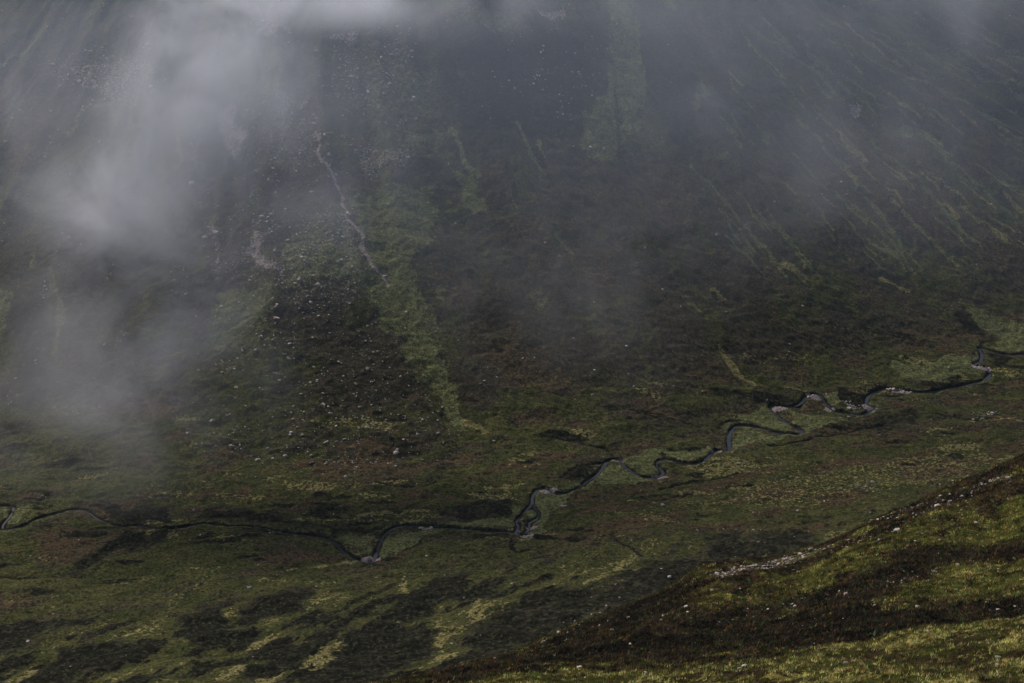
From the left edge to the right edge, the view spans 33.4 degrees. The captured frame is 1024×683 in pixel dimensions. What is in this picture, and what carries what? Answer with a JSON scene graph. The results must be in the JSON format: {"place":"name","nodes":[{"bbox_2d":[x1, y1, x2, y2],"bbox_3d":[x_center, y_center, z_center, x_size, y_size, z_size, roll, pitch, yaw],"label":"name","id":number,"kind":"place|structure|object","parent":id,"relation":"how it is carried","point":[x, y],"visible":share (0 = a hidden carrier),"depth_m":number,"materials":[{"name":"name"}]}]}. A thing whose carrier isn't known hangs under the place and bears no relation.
{"place":"outdoors","nodes":[
{"label":"outdoors","id":0,"kind":"place"},
{"bbox_2d":[0,0,1023,409],"bbox_3d":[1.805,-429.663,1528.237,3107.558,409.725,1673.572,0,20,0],"label":"mountain slope","id":1,"kind":"structure","parent":0,"point":[754,138],"depth_m":930.47,"materials":[{"name":"green plant"}]},
{"bbox_2d":[1,0,1020,670],"bbox_3d":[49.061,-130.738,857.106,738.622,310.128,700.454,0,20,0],"label":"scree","id":2,"kind":"structure","parent":1,"relation":"on","point":[191,184],"depth_m":881.95,"materials":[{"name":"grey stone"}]},
{"bbox_2d":[0,300,1023,682],"bbox_3d":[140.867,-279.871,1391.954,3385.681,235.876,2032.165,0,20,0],"label":"valley floor","id":3,"kind":"structure","parent":0,"point":[170,598],"depth_m":746.34,"materials":[{"name":"green plant"}]},
{"bbox_2d":[0,348,1023,563],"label":"stream","id":4,"kind":"structure","parent":0,"point":[868,397],"depth_m":779.54,"materials":[{"name":"black liquid"}]},
{"bbox_2d":[515,503,540,535],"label":"side stream","id":5,"kind":"structure","parent":0,"point":[536,519],"depth_m":725.60,"materials":[{"name":"black liquid"}]},
{"bbox_2d":[391,455,1023,682],"bbox_3d":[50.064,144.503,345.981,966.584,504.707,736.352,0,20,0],"label":"hillside","id":6,"kind":"structure","parent":0,"point":[922,660],"depth_m":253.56,"materials":[{"name":"green plant"}]},
{"bbox_2d":[62,453,1023,682],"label":"heather","id":7,"kind":"object","parent":6,"relation":"on","point":[626,658],"visible":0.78,"depth_m":264.73,"materials":[{"name":"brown plant"}]},
{"bbox_2d":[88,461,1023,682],"bbox_3d":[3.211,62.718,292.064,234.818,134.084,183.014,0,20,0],"label":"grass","id":8,"kind":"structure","parent":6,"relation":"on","point":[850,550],"depth_m":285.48,"materials":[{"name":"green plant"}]},
{"bbox_2d":[494,476,1022,677],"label":"scree","id":9,"kind":"structure","parent":6,"relation":"on","point":[786,558],"depth_m":328.32,"materials":[{"name":"grey stone"}]}
]}

